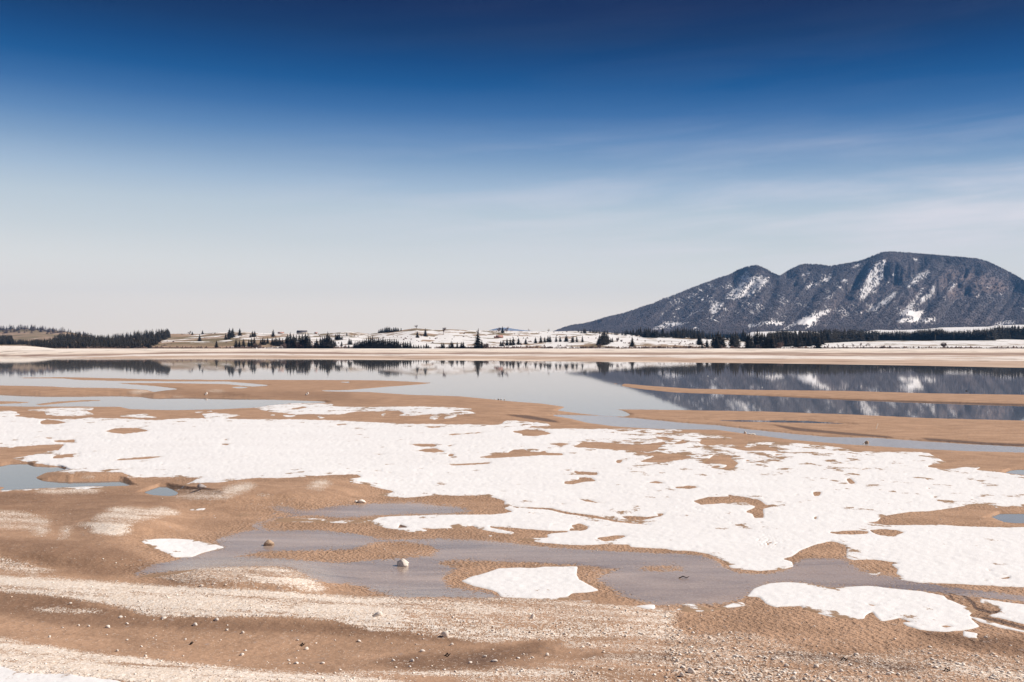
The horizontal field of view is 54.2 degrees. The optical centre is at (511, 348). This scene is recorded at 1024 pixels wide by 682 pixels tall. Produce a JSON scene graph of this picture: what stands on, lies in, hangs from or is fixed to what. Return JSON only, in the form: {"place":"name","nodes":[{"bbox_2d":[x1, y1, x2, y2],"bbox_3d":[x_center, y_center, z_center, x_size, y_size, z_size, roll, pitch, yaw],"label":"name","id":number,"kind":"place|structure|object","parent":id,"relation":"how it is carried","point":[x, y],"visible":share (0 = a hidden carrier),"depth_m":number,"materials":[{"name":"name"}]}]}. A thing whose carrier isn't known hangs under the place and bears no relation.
{"place":"outdoors","nodes":[
{"label":"outdoors","id":0,"kind":"place"},
{"bbox_2d":[492,328,526,330],"bbox_3d":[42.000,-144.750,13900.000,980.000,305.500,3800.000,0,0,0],"label":"distant ridge","id":1,"kind":"structure","parent":0,"point":[510,329],"depth_m":13891.45,"materials":[{"name":"white"}]},
{"bbox_2d":[0,377,1023,681],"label":"ground","id":2,"kind":"structure","parent":0,"point":[62,541],"depth_m":33.61,"materials":[{"name":"brown sand"}]},
{"bbox_2d":[197,483,205,489],"bbox_3d":[-16.920,7.517,54.541,0.492,0.338,0.336,0,0,-18],"label":"boulder","id":3,"kind":"object","parent":2,"relation":"on","point":[200,486],"visible":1,"depth_m":54.45,"materials":[{"name":"beige stone"}]},
{"bbox_2d":[263,539,274,545],"bbox_3d":[-9.748,7.808,40.147,0.412,0.280,0.314,0,0,16],"label":"boulder","id":4,"kind":"object","parent":2,"relation":"on","point":[268,542],"visible":1,"depth_m":40.05,"materials":[{"name":"beige stone"}]},
{"bbox_2d":[373,611,381,615],"bbox_3d":[-3.854,7.609,28.668,0.269,0.173,0.186,0,0,-10],"label":"stone","id":5,"kind":"object","parent":2,"relation":"on","point":[378,613],"visible":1,"depth_m":28.60,"materials":[{"name":"stone"}]},
{"bbox_2d":[397,559,408,566],"bbox_3d":[-3.968,7.786,36.384,0.444,0.327,0.320,0,0,24],"label":"boulder","id":6,"kind":"object","parent":2,"relation":"on","point":[402,562],"visible":1,"depth_m":36.27,"materials":[{"name":"stone"}]},
{"bbox_2d":[441,631,448,636],"bbox_3d":[-1.840,7.788,27.288,0.222,0.184,0.134,0,0,0],"label":"stone","id":7,"kind":"object","parent":2,"relation":"on","point":[445,634],"visible":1,"depth_m":27.24,"materials":[{"name":"stone"}]},
{"bbox_2d":[0,403,1023,681],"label":"snow","id":8,"kind":"structure","parent":2,"relation":"on","point":[784,481],"depth_m":57.23,"materials":[{"name":"white snow"}]},
{"bbox_2d":[0,410,1023,681],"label":"pebbles","id":9,"kind":"object","parent":2,"relation":"on","point":[570,652],"visible":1,"depth_m":24.84,"materials":[{"name":"stone"}]},
{"bbox_2d":[687,667,694,672],"bbox_3d":[4.236,7.601,23.609,0.185,0.146,0.127,0,0,19],"label":"stone","id":10,"kind":"object","parent":2,"relation":"on","point":[690,670],"visible":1,"depth_m":23.57,"materials":[{"name":"stone"}]},
{"bbox_2d":[0,356,1023,522],"bbox_3d":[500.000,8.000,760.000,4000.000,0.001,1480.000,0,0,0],"label":"lake","id":11,"kind":"structure","parent":0,"point":[591,388],"depth_m":237.04,"materials":[{"name":"grey liquid"}]},
{"bbox_2d":[0,328,1023,367],"bbox_3d":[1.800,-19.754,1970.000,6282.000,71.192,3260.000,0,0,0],"label":"terrain","id":12,"kind":"structure","parent":0,"point":[984,356],"depth_m":1213.28,"materials":[{"name":"white snow"}]},
{"bbox_2d":[0,329,170,347],"bbox_3d":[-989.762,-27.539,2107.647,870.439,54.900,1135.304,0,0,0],"label":"forest","id":13,"kind":"object","parent":12,"relation":"on","point":[100,341],"visible":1,"depth_m":1882.16,"materials":[{"name":"green plant"}]},
{"bbox_2d":[285,337,290,348],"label":"spruce tree","id":14,"kind":"object","parent":12,"relation":"on","point":[288,343],"visible":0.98,"depth_m":1542.94,"materials":[{"name":"green plant"}]},
{"bbox_2d":[290,337,297,348],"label":"spruce tree","id":15,"kind":"object","parent":12,"relation":"on","point":[293,346],"visible":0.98,"depth_m":1542.47,"materials":[{"name":"green plant"}]},
{"bbox_2d":[298,337,303,348],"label":"spruce tree","id":16,"kind":"object","parent":12,"relation":"on","point":[300,344],"visible":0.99,"depth_m":1543.12,"materials":[{"name":"green plant"}]},
{"bbox_2d":[296,330,307,333],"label":"farmhouse","id":17,"kind":"object","parent":12,"relation":"on","point":[301,332],"visible":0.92,"depth_m":2639.24,"materials":[{"name":"grey tile"}]},
{"bbox_2d":[304,334,310,348],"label":"spruce tree","id":18,"kind":"object","parent":12,"relation":"on","point":[306,343],"visible":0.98,"depth_m":1541.85,"materials":[{"name":"green plant"}]},
{"bbox_2d":[324,332,330,348],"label":"spruce tree","id":19,"kind":"object","parent":12,"relation":"on","point":[327,340],"visible":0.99,"depth_m":1541.76,"materials":[{"name":"green plant"}]},
{"bbox_2d":[163,331,728,346],"bbox_3d":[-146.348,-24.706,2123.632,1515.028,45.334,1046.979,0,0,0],"label":"hill scrub","id":20,"kind":"object","parent":12,"relation":"on","point":[463,336],"visible":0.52,"depth_m":2084.18,"materials":[{"name":"black plant"}]},
{"bbox_2d":[472,330,483,348],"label":"spruce tree","id":21,"kind":"object","parent":12,"relation":"on","point":[477,344],"visible":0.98,"depth_m":1541.24,"materials":[{"name":"green plant"}]},
{"bbox_2d":[96,343,925,347],"bbox_3d":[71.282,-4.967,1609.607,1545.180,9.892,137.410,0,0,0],"label":"shore thicket","id":22,"kind":"object","parent":12,"relation":"on","point":[508,346],"visible":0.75,"depth_m":1554.07,"materials":[{"name":"brown plant"}]},
{"bbox_2d":[1,345,1023,347],"bbox_3d":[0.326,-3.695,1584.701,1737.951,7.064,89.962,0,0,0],"label":"shore brush","id":23,"kind":"object","parent":12,"relation":"on","point":[565,347],"visible":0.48,"depth_m":1553.29,"materials":[{"name":"plant"}]},
{"bbox_2d":[629,338,635,346],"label":"spruce tree","id":24,"kind":"object","parent":12,"relation":"on","point":[632,343],"visible":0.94,"depth_m":1655.00,"materials":[{"name":"green plant"}]},
{"bbox_2d":[643,328,649,337],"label":"spruce tree","id":25,"kind":"object","parent":12,"relation":"on","point":[645,334],"visible":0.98,"depth_m":2436.92,"materials":[{"name":"green plant"}]},
{"bbox_2d":[578,329,765,339],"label":"ridge forest","id":26,"kind":"object","parent":12,"relation":"on","point":[693,336],"visible":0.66,"depth_m":2539.00,"materials":[{"name":"green wood"}]},
{"bbox_2d":[697,334,702,344],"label":"spruce tree","id":27,"kind":"object","parent":12,"relation":"on","point":[700,340],"visible":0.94,"depth_m":1857.82,"materials":[{"name":"green plant"}]},
{"bbox_2d":[712,337,721,348],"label":"spruce tree","id":28,"kind":"object","parent":12,"relation":"on","point":[717,345],"visible":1,"depth_m":1542.81,"materials":[{"name":"green plant"}]},
{"bbox_2d":[720,335,726,347],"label":"spruce tree","id":29,"kind":"object","parent":12,"relation":"on","point":[722,343],"visible":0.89,"depth_m":1608.87,"materials":[{"name":"green plant"}]},
{"bbox_2d":[730,331,736,346],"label":"spruce tree","id":30,"kind":"object","parent":12,"relation":"on","point":[733,343],"visible":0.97,"depth_m":1635.18,"materials":[{"name":"green plant"}]},
{"bbox_2d":[734,330,740,346],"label":"spruce tree","id":31,"kind":"object","parent":12,"relation":"on","point":[735,338],"visible":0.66,"depth_m":1658.31,"materials":[{"name":"green plant"}]},
{"bbox_2d":[739,329,744,340],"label":"spruce tree","id":32,"kind":"object","parent":12,"relation":"on","point":[742,335],"visible":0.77,"depth_m":2372.06,"materials":[{"name":"green plant"}]},
{"bbox_2d":[744,334,749,348],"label":"spruce tree","id":33,"kind":"object","parent":12,"relation":"on","point":[746,341],"visible":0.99,"depth_m":1542.55,"materials":[{"name":"green plant"}]},
{"bbox_2d":[745,332,753,348],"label":"spruce tree","id":34,"kind":"object","parent":12,"relation":"on","point":[750,342],"visible":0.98,"depth_m":1541.97,"materials":[{"name":"green plant"}]},
{"bbox_2d":[753,332,758,346],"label":"spruce tree","id":35,"kind":"object","parent":12,"relation":"on","point":[754,337],"visible":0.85,"depth_m":1614.48,"materials":[{"name":"green plant"}]},
{"bbox_2d":[753,330,761,346],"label":"spruce tree","id":36,"kind":"object","parent":12,"relation":"on","point":[757,338],"visible":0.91,"depth_m":1613.94,"materials":[{"name":"green plant"}]},
{"bbox_2d":[761,334,769,348],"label":"spruce tree","id":37,"kind":"object","parent":12,"relation":"on","point":[764,341],"visible":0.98,"depth_m":1542.45,"materials":[{"name":"green plant"}]},
{"bbox_2d":[765,334,771,348],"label":"spruce tree","id":38,"kind":"object","parent":12,"relation":"on","point":[768,343],"visible":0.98,"depth_m":1542.17,"materials":[{"name":"green plant"}]},
{"bbox_2d":[769,333,776,348],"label":"spruce tree","id":39,"kind":"object","parent":12,"relation":"on","point":[772,343],"visible":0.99,"depth_m":1542.31,"materials":[{"name":"green plant"}]},
{"bbox_2d":[776,342,783,347],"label":"bare bush","id":40,"kind":"object","parent":12,"relation":"on","point":[778,344],"visible":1,"depth_m":1543.66,"materials":[{"name":"grey plant"}]},
{"bbox_2d":[783,332,792,346],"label":"spruce tree","id":41,"kind":"object","parent":12,"relation":"on","point":[786,341],"visible":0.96,"depth_m":1734.98,"materials":[{"name":"green plant"}]},
{"bbox_2d":[788,333,793,345],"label":"spruce tree","id":42,"kind":"object","parent":12,"relation":"on","point":[791,341],"visible":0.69,"depth_m":1803.50,"materials":[{"name":"green plant"}]},
{"bbox_2d":[793,334,799,346],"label":"spruce tree","id":43,"kind":"object","parent":12,"relation":"on","point":[796,343],"visible":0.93,"depth_m":1674.36,"materials":[{"name":"green plant"}]},
{"bbox_2d":[798,334,804,346],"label":"spruce tree","id":44,"kind":"object","parent":12,"relation":"on","point":[800,341],"visible":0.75,"depth_m":1737.42,"materials":[{"name":"green plant"}]},
{"bbox_2d":[805,332,813,346],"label":"spruce tree","id":45,"kind":"object","parent":12,"relation":"on","point":[809,341],"visible":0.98,"depth_m":1783.66,"materials":[{"name":"green plant"}]},
{"bbox_2d":[811,332,814,344],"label":"spruce tree","id":46,"kind":"object","parent":12,"relation":"on","point":[812,340],"visible":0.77,"depth_m":1943.56,"materials":[{"name":"green plant"}]},
{"bbox_2d":[815,334,822,348],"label":"spruce tree","id":47,"kind":"object","parent":12,"relation":"on","point":[818,345],"visible":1,"depth_m":1542.59,"materials":[{"name":"green plant"}]},
{"bbox_2d":[819,330,826,344],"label":"spruce tree","id":48,"kind":"object","parent":12,"relation":"on","point":[822,341],"visible":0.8,"depth_m":2054.30,"materials":[{"name":"green plant"}]},
{"bbox_2d":[826,331,832,342],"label":"spruce tree","id":49,"kind":"object","parent":12,"relation":"on","point":[828,338],"visible":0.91,"depth_m":2298.44,"materials":[{"name":"green plant"}]},
{"bbox_2d":[768,327,1023,342],"bbox_3d":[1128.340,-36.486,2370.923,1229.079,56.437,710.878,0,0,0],"label":"forest","id":50,"kind":"object","parent":12,"relation":"on","point":[917,335],"visible":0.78,"depth_m":2563.28,"materials":[{"name":"green plant"}]},
{"bbox_2d":[1011,326,1015,339],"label":"spruce tree","id":51,"kind":"object","parent":12,"relation":"on","point":[1013,333],"visible":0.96,"depth_m":2693.26,"materials":[{"name":"green plant"}]},
{"bbox_2d":[0,325,1023,339],"bbox_3d":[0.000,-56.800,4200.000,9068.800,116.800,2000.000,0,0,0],"label":"hills","id":52,"kind":"structure","parent":0,"point":[28,335],"depth_m":4567.81,"materials":[{"name":"white snow"}]},
{"bbox_2d":[0,324,95,336],"bbox_3d":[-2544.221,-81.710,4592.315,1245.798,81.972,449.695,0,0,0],"label":"crest forest","id":53,"kind":"object","parent":52,"relation":"on","point":[24,327],"visible":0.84,"depth_m":4684.48,"materials":[{"name":"green plant"}]},
{"bbox_2d":[0,0,1023,337],"label":"sky","id":54,"kind":"structure","parent":0,"point":[178,166],"materials":[{"name":"blue"}]},
{"bbox_2d":[553,415,1023,452],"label":"stream","id":55,"kind":"structure","parent":0,"point":[617,421],"depth_m":90.10,"materials":[{"name":"grey liquid"}]},
{"bbox_2d":[579,253,1023,337],"bbox_3d":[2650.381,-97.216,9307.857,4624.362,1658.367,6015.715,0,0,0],"label":"mountain","id":56,"kind":"structure","parent":0,"point":[914,315],"depth_m":8793.29,"materials":[{"name":"grey stone"}]},
{"bbox_2d":[554,251,1023,333],"bbox_3d":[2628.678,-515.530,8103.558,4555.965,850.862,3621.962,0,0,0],"label":"mountain forest","id":57,"kind":"object","parent":56,"relation":"on","point":[606,324],"visible":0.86,"depth_m":8616.89,"materials":[{"name":"grey wood"}]}
]}

